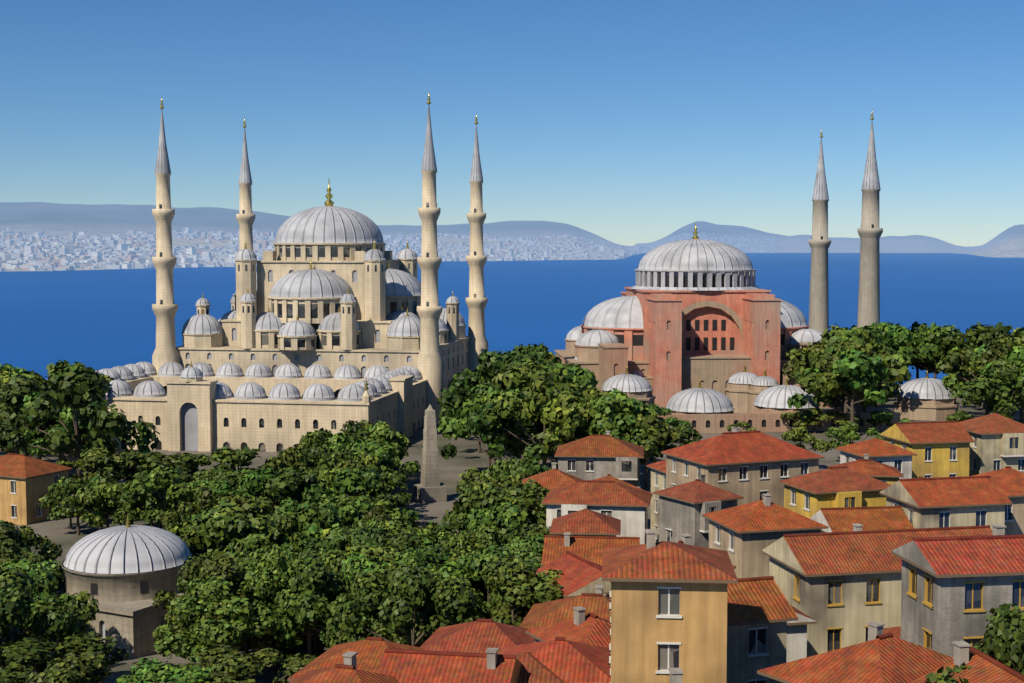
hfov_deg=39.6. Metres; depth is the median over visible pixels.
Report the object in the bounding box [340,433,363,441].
tree
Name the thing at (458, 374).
tree
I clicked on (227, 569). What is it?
tree
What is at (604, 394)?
tree
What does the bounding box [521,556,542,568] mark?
tree
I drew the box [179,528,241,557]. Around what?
tree
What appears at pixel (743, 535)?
house
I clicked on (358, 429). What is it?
tree
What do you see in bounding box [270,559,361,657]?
tree
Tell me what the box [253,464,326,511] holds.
tree
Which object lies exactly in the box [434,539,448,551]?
tree
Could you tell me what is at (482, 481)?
tree
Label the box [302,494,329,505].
tree
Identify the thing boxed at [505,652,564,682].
house
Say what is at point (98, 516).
tree
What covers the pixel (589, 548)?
house
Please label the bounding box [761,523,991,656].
house
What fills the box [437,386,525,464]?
tree
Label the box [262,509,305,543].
tree
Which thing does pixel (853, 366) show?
tree
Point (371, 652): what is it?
house
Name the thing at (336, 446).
tree
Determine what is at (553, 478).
house
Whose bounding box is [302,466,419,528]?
tree
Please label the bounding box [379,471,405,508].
tree
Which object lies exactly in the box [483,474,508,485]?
tree
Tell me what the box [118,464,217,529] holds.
tree
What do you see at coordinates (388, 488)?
tree
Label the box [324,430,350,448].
tree
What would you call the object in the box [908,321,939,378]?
tree
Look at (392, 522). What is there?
tree
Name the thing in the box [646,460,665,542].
house
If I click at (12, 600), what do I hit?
tree
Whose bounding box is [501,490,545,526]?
tree
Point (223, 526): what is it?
tree
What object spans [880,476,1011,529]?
house
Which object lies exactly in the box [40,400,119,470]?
tree
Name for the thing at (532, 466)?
tree
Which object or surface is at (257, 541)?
tree
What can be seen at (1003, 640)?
tree
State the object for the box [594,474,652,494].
house
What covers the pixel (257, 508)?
tree
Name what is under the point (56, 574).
tree
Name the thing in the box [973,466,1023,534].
house
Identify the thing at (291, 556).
tree
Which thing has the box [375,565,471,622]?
tree
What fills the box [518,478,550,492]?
tree
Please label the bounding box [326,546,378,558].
tree
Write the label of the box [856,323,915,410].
tree
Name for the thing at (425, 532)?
tree
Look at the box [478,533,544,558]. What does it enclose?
tree
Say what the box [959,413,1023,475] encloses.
house
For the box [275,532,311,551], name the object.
tree
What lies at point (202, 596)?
tree
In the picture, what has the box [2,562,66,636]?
tree
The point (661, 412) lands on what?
tree
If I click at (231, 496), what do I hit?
tree
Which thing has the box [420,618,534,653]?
house
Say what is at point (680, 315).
hagia sophia
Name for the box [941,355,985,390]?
tree
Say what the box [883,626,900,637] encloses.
house
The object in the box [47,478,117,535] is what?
tree
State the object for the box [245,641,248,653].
tree
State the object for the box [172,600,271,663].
tree
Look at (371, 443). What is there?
tree
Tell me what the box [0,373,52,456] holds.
tree
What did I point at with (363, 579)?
tree
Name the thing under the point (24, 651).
tree
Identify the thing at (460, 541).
tree
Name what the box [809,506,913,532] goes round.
house
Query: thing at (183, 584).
tree
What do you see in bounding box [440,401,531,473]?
tree
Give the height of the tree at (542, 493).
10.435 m
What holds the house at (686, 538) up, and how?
on the terrain ground
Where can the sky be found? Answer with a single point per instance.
(622, 122)
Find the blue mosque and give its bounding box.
[47,95,487,451]
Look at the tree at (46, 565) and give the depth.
127.08 m
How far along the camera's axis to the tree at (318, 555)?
120.18 m
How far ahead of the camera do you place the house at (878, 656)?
68.14 m
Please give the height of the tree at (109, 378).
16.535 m
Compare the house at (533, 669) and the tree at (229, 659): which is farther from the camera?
the tree at (229, 659)
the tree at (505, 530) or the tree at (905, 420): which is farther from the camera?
the tree at (905, 420)
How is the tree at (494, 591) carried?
on the terrain ground
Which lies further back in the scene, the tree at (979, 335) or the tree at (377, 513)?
the tree at (979, 335)
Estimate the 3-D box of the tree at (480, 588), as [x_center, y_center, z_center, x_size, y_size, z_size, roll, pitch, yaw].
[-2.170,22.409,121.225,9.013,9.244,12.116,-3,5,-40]
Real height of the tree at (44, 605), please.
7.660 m
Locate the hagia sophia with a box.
[554,222,850,407]
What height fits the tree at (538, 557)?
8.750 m
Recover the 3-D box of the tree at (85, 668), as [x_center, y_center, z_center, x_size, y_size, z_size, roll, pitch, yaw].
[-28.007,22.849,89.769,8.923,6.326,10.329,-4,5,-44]
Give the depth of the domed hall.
124.76 m
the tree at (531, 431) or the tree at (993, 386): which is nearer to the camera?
the tree at (531, 431)
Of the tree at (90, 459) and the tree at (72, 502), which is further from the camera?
the tree at (90, 459)
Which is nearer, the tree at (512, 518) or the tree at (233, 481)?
the tree at (512, 518)
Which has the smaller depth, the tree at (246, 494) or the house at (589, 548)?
the house at (589, 548)
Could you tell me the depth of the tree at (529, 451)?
218.54 m
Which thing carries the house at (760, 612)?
on the terrain ground
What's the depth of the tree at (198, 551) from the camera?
147.57 m
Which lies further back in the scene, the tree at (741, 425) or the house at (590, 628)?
the tree at (741, 425)
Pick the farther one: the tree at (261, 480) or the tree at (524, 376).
the tree at (524, 376)
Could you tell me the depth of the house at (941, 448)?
170.32 m
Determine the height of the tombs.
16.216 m
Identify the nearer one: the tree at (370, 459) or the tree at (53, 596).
the tree at (53, 596)
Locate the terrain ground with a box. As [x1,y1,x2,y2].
[0,202,1023,682]
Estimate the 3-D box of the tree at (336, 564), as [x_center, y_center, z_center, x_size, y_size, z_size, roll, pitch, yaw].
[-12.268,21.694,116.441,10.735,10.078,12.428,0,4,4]
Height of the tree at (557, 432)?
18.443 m
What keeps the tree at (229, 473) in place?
on the terrain ground
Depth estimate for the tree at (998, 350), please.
311.21 m
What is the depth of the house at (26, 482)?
189.54 m
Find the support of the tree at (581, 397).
on the terrain ground
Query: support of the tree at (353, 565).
on the terrain ground
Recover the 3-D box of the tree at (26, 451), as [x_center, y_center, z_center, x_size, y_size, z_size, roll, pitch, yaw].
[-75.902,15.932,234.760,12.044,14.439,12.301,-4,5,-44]
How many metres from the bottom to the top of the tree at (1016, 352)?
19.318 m
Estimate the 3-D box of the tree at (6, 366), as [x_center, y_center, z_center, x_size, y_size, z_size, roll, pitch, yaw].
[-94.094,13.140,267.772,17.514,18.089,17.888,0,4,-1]
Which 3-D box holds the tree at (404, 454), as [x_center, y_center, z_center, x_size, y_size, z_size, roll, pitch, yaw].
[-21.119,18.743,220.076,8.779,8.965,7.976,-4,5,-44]
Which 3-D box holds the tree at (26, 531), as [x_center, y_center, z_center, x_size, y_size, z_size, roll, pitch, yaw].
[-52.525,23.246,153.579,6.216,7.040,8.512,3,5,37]
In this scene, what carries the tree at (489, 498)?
on the terrain ground
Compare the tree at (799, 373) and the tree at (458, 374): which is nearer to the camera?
the tree at (458, 374)
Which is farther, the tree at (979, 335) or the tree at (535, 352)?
the tree at (979, 335)
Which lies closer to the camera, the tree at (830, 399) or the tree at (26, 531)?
the tree at (26, 531)
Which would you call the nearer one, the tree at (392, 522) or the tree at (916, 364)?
the tree at (392, 522)
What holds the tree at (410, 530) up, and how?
on the terrain ground
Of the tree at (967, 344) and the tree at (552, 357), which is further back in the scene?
the tree at (967, 344)
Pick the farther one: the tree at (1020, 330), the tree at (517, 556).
the tree at (1020, 330)
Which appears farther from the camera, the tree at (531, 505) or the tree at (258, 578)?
the tree at (531, 505)
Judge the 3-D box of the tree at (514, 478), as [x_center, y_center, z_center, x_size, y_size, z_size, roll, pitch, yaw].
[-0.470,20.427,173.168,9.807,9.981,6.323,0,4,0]
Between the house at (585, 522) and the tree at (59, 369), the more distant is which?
the tree at (59, 369)
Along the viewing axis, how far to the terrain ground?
10474.72 m
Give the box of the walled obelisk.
[414,405,446,502]
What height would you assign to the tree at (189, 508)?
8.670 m
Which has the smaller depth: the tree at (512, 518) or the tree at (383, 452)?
the tree at (512, 518)
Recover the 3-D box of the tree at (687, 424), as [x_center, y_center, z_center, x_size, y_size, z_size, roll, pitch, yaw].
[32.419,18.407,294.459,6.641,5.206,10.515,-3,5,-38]
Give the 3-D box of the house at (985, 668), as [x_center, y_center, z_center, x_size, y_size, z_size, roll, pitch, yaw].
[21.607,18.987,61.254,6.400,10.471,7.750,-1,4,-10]
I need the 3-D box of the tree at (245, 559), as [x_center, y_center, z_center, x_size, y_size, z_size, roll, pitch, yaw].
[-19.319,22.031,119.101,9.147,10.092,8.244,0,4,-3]
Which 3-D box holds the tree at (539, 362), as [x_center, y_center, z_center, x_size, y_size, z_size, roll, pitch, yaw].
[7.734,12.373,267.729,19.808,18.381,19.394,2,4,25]
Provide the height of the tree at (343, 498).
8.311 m
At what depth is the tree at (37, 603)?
119.14 m
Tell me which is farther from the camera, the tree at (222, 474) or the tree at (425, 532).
the tree at (222, 474)
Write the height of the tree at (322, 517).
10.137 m
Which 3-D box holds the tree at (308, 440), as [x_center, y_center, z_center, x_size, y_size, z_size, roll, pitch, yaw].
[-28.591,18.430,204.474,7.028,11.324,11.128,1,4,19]
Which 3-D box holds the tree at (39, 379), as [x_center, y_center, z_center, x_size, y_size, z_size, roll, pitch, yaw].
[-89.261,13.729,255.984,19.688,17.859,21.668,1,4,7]
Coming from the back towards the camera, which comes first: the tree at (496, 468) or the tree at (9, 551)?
the tree at (496, 468)
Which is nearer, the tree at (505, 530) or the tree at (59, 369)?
the tree at (505, 530)
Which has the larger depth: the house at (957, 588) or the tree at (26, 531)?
the tree at (26, 531)
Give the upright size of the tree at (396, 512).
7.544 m
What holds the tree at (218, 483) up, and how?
on the terrain ground
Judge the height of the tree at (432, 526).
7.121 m
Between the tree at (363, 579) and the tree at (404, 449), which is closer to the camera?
the tree at (363, 579)
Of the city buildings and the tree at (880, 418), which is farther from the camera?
the city buildings
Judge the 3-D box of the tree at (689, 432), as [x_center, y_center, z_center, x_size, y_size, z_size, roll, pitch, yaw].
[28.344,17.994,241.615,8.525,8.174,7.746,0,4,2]
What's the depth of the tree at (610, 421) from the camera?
214.62 m
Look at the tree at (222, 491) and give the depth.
171.10 m
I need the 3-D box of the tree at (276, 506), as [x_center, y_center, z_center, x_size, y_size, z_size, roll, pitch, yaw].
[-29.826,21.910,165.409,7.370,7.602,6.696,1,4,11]
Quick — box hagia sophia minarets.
[808,113,882,332]
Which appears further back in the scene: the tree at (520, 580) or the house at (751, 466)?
the house at (751, 466)
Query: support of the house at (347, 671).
on the terrain ground
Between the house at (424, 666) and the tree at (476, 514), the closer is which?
the house at (424, 666)
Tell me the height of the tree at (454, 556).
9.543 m
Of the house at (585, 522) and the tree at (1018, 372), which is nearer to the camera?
the house at (585, 522)
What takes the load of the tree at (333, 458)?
on the terrain ground
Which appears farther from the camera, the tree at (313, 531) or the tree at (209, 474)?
the tree at (209, 474)
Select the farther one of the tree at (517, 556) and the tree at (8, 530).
the tree at (8, 530)
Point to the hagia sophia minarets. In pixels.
(870, 231)
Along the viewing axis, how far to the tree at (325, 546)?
128.10 m
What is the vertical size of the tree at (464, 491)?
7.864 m
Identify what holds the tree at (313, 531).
on the terrain ground
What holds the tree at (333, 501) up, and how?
on the terrain ground
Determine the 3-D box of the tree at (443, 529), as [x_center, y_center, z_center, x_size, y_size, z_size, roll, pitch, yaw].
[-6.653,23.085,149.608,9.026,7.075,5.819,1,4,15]
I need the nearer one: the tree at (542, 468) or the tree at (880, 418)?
the tree at (542, 468)
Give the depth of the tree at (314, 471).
184.39 m
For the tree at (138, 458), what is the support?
on the terrain ground
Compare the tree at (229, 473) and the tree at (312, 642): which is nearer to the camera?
the tree at (312, 642)
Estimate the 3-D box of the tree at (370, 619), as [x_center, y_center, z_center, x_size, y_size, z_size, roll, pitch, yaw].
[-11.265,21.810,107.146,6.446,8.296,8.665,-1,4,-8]
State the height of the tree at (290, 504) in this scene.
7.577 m
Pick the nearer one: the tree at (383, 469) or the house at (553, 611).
the house at (553, 611)
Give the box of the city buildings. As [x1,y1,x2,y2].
[0,227,777,270]
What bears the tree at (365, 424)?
on the terrain ground
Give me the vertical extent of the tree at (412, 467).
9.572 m
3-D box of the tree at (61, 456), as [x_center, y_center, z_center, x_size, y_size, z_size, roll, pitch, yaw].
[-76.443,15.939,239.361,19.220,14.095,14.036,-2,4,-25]
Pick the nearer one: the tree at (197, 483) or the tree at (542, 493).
the tree at (542, 493)
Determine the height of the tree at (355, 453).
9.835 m
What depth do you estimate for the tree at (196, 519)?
157.23 m
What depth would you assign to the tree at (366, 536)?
133.16 m
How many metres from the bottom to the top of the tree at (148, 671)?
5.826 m
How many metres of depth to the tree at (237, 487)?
175.95 m
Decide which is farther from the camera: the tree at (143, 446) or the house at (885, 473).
the tree at (143, 446)
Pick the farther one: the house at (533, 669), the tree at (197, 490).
the tree at (197, 490)
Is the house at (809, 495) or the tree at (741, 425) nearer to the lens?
the house at (809, 495)
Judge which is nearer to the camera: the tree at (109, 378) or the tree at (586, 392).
the tree at (586, 392)
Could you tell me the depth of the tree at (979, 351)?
333.49 m
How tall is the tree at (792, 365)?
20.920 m
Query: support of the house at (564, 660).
on the terrain ground
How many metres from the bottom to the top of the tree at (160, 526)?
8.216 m
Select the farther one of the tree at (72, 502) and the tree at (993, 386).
the tree at (993, 386)
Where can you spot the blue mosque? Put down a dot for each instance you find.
(334, 319)
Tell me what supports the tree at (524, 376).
on the terrain ground
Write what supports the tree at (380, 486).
on the terrain ground
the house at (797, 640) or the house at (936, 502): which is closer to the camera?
the house at (797, 640)
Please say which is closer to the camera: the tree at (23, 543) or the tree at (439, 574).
the tree at (439, 574)
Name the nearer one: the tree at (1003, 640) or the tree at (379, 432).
the tree at (1003, 640)
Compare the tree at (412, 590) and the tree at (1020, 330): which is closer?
the tree at (412, 590)
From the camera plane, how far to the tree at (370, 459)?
190.85 m
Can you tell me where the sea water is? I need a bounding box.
[0,253,1023,383]
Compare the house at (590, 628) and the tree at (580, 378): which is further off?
the tree at (580, 378)
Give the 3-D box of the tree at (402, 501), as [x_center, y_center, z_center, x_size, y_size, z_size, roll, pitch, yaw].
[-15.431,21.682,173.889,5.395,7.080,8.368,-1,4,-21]
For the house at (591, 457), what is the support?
on the terrain ground
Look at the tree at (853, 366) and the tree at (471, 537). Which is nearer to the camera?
the tree at (471, 537)
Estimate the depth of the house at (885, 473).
150.33 m
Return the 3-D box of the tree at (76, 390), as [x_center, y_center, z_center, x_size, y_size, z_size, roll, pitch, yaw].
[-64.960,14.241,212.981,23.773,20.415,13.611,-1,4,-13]
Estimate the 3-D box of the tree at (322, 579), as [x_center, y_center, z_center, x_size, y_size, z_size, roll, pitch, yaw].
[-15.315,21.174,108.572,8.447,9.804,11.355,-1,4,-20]
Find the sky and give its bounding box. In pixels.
[0,0,1023,246]
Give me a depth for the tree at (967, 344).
401.11 m
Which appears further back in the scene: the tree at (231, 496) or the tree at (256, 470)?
the tree at (256, 470)
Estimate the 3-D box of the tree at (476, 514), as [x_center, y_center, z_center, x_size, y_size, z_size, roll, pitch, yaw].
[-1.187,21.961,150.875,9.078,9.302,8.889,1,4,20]
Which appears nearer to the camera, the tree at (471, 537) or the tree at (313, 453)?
the tree at (471, 537)
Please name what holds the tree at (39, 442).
on the terrain ground
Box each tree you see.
[0,363,32,374]
[0,367,159,477]
[0,368,50,453]
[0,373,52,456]
[0,387,55,453]
[0,520,60,562]
[0,537,43,566]
[0,559,89,630]
[0,565,98,664]
[0,582,80,671]
[0,631,129,682]
[0,651,112,682]
[1,566,64,591]
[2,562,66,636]
[14,602,59,641]
[15,534,25,547]
[16,547,40,561]
[19,399,66,459]
[20,392,80,459]
[20,525,62,558]
[29,597,56,642]
[30,580,60,637]
[38,476,75,528]
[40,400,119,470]
[41,360,110,393]
[41,410,112,460]
[45,362,116,380]
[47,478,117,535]
[56,447,136,482]
[59,477,122,527]
[71,476,101,508]
[72,482,139,529]
[101,480,154,525]
[103,450,165,482]
[115,657,212,682]
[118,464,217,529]
[136,452,233,482]
[137,422,150,464]
[138,488,177,528]
[152,553,274,653]
[152,574,281,677]
[155,485,207,526]
[161,489,227,530]
[164,552,218,624]
[166,501,283,561]
[167,644,316,682]
[171,476,193,508]
[172,479,233,507]
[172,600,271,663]
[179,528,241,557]
[183,509,204,532]
[184,492,244,528]
[185,478,213,493]
[193,470,221,482]
[194,447,261,475]
[194,544,206,553]
[212,484,252,498]
[219,469,235,477]
[219,469,250,487]
[219,497,292,542]
[223,532,275,559]
[225,468,250,478]
[231,547,307,649]
[232,475,256,499]
[234,492,252,498]
[237,544,335,670]
[237,605,323,664]
[240,467,310,505]
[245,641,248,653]
[249,466,268,478]
[250,557,347,659]
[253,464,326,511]
[255,496,278,511]
[261,444,327,472]
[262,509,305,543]
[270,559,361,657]
[274,522,323,552]
[275,497,304,513]
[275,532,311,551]
[284,443,329,470]
[287,551,296,566]
[288,502,340,538]
[294,523,354,553]
[296,430,332,451]
[296,524,420,554]
[298,549,338,652]
[301,540,340,555]
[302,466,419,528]
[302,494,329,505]
[303,469,319,478]
[308,496,346,508]
[308,553,390,638]
[311,466,362,501]
[311,626,313,647]
[312,446,377,470]
[319,420,393,445]
[320,545,402,604]
[320,576,390,647]
[321,502,370,531]
[323,562,484,647]
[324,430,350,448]
[325,562,435,646]
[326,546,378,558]
[329,443,345,450]
[338,458,367,471]
[339,493,374,505]
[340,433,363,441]
[346,440,395,460]
[351,449,380,470]
[352,419,406,459]
[352,467,385,497]
[353,452,397,474]
[354,441,395,467]
[355,472,411,506]
[356,518,402,530]
[358,506,406,528]
[359,420,410,468]
[360,499,408,521]
[366,438,420,475]
[373,492,408,507]
[374,529,421,640]
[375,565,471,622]
[376,572,473,644]
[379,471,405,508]
[380,465,407,489]
[384,525,418,536]
[390,545,480,617]
[395,447,405,469]
[399,444,408,456]
[414,521,454,532]
[416,529,452,543]
[418,535,434,549]
[420,543,487,621]
[430,526,456,542]
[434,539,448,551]
[435,555,564,626]
[436,546,531,620]
[437,349,527,407]
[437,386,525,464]
[438,381,492,452]
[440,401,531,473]
[441,484,529,532]
[442,532,476,550]
[443,524,513,555]
[447,548,508,603]
[451,483,507,510]
[452,477,495,506]
[453,351,525,398]
[453,562,531,624]
[455,467,495,492]
[459,488,480,495]
[463,507,526,528]
[467,502,530,535]
[474,549,491,599]
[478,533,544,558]
[479,378,606,466]
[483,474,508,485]
[485,469,528,491]
[486,544,529,594]
[489,458,516,477]
[489,552,542,592]
[491,360,580,416]
[499,524,520,543]
[501,455,540,476]
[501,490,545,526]
[504,399,576,465]
[509,360,598,391]
[510,343,582,368]
[512,485,548,516]
[514,522,554,541]
[515,396,542,456]
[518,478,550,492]
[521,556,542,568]
[528,391,588,434]
[540,465,550,472]
[545,351,561,362]
[547,362,598,391]
[561,396,649,453]
[567,388,665,447]
[579,385,599,399]
[580,396,663,457]
[591,388,635,416]
[617,414,696,489]
[647,403,682,425]
[663,423,702,450]
[664,418,691,428]
[727,421,756,430]
[780,408,849,432]
[781,425,830,452]
[782,341,824,378]
[784,323,904,412]
[787,348,890,423]
[794,355,893,412]
[795,368,884,411]
[798,338,911,431]
[823,327,904,412]
[825,421,884,449]
[854,410,894,434]
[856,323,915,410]
[863,372,901,412]
[870,321,913,367]
[882,418,910,432]
[894,325,921,390]
[900,322,960,378]
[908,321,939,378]
[925,603,1023,682]
[926,329,966,373]
[938,340,1012,412]
[939,322,1012,364]
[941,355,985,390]
[945,410,974,421]
[947,345,988,414]
[948,363,1023,418]
[955,333,1023,383]
[961,357,1023,408]
[964,325,988,350]
[973,346,1023,423]
[991,328,1023,404]
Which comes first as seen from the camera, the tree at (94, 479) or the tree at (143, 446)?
the tree at (94, 479)
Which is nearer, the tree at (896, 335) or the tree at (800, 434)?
the tree at (800, 434)
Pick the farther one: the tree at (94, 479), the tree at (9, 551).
the tree at (94, 479)
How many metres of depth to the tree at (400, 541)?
125.31 m
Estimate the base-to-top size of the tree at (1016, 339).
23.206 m
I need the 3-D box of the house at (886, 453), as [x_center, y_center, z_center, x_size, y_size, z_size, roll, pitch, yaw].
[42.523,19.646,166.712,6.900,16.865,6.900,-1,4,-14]
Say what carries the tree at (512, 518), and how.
on the terrain ground
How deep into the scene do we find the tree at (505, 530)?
138.24 m
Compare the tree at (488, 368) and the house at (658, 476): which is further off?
the tree at (488, 368)
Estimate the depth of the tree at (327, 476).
173.97 m
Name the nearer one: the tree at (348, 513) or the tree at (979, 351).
the tree at (348, 513)
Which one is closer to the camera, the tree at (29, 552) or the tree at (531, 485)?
the tree at (29, 552)
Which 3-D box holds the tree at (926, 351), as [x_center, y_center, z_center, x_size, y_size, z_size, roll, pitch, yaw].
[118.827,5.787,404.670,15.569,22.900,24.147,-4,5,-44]
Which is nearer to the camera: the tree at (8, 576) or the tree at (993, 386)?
the tree at (8, 576)
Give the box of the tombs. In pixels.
[601,366,959,432]
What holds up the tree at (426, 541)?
on the terrain ground
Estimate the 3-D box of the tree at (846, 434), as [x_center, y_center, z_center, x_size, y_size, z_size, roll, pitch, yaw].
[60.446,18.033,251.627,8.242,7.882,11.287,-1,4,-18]
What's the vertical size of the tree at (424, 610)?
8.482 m
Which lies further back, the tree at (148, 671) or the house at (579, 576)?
the house at (579, 576)
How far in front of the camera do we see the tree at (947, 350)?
404.61 m
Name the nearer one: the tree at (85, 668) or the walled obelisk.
the tree at (85, 668)
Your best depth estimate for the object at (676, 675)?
63.80 m
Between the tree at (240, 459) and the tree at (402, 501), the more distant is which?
the tree at (240, 459)
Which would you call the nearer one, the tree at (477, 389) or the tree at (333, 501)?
the tree at (333, 501)
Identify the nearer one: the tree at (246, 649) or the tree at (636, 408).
the tree at (246, 649)
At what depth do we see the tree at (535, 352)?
313.33 m
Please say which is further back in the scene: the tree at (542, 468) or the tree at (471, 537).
the tree at (542, 468)
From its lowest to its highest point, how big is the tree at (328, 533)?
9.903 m
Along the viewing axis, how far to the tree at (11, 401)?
230.63 m
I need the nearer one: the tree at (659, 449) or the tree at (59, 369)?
the tree at (659, 449)
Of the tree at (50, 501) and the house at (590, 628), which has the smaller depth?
the house at (590, 628)
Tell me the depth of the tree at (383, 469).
196.62 m
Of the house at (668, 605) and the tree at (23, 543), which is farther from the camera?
the tree at (23, 543)
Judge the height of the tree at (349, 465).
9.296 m
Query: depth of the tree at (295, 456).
188.37 m
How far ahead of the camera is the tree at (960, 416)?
270.29 m
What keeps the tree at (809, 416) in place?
on the terrain ground
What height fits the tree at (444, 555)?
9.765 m
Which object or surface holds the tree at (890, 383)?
on the terrain ground
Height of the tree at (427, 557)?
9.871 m
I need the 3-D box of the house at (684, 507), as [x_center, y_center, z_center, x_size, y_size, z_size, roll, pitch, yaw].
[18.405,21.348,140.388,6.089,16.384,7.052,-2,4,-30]
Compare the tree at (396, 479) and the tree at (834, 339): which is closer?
the tree at (396, 479)
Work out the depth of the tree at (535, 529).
134.32 m
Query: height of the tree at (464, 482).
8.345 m
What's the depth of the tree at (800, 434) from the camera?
240.26 m
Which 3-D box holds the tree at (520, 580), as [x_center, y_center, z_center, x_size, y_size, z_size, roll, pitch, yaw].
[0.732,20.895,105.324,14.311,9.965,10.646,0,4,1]
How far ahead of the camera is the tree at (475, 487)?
164.43 m
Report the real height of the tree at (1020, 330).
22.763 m
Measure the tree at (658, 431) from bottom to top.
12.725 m
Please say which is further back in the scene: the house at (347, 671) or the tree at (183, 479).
the tree at (183, 479)
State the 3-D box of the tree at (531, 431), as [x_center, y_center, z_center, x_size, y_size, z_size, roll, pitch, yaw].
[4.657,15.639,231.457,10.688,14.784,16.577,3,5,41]
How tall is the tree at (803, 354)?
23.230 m
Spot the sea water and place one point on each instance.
(99, 319)
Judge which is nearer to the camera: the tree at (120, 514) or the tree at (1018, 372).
the tree at (120, 514)
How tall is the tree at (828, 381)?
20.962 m
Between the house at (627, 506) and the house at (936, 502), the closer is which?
the house at (936, 502)
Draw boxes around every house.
[0,453,72,524]
[287,637,423,681]
[289,651,398,682]
[377,648,521,682]
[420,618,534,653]
[501,637,610,682]
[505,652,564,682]
[519,585,610,628]
[522,462,581,489]
[525,606,610,647]
[536,551,610,597]
[541,480,651,543]
[541,532,639,565]
[549,509,620,536]
[554,431,643,487]
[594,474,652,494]
[602,529,737,682]
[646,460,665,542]
[653,474,743,547]
[661,427,824,506]
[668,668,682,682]
[678,534,735,568]
[702,494,828,577]
[726,576,797,682]
[757,621,953,682]
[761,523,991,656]
[778,466,890,517]
[786,606,816,662]
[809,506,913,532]
[828,454,903,484]
[835,438,917,478]
[880,421,974,477]
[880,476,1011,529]
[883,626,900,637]
[891,524,1023,657]
[909,641,1023,682]
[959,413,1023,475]
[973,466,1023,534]
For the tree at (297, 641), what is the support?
on the terrain ground
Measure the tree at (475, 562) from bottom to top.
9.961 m
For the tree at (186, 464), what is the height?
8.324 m
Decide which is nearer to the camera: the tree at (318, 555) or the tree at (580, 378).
the tree at (318, 555)

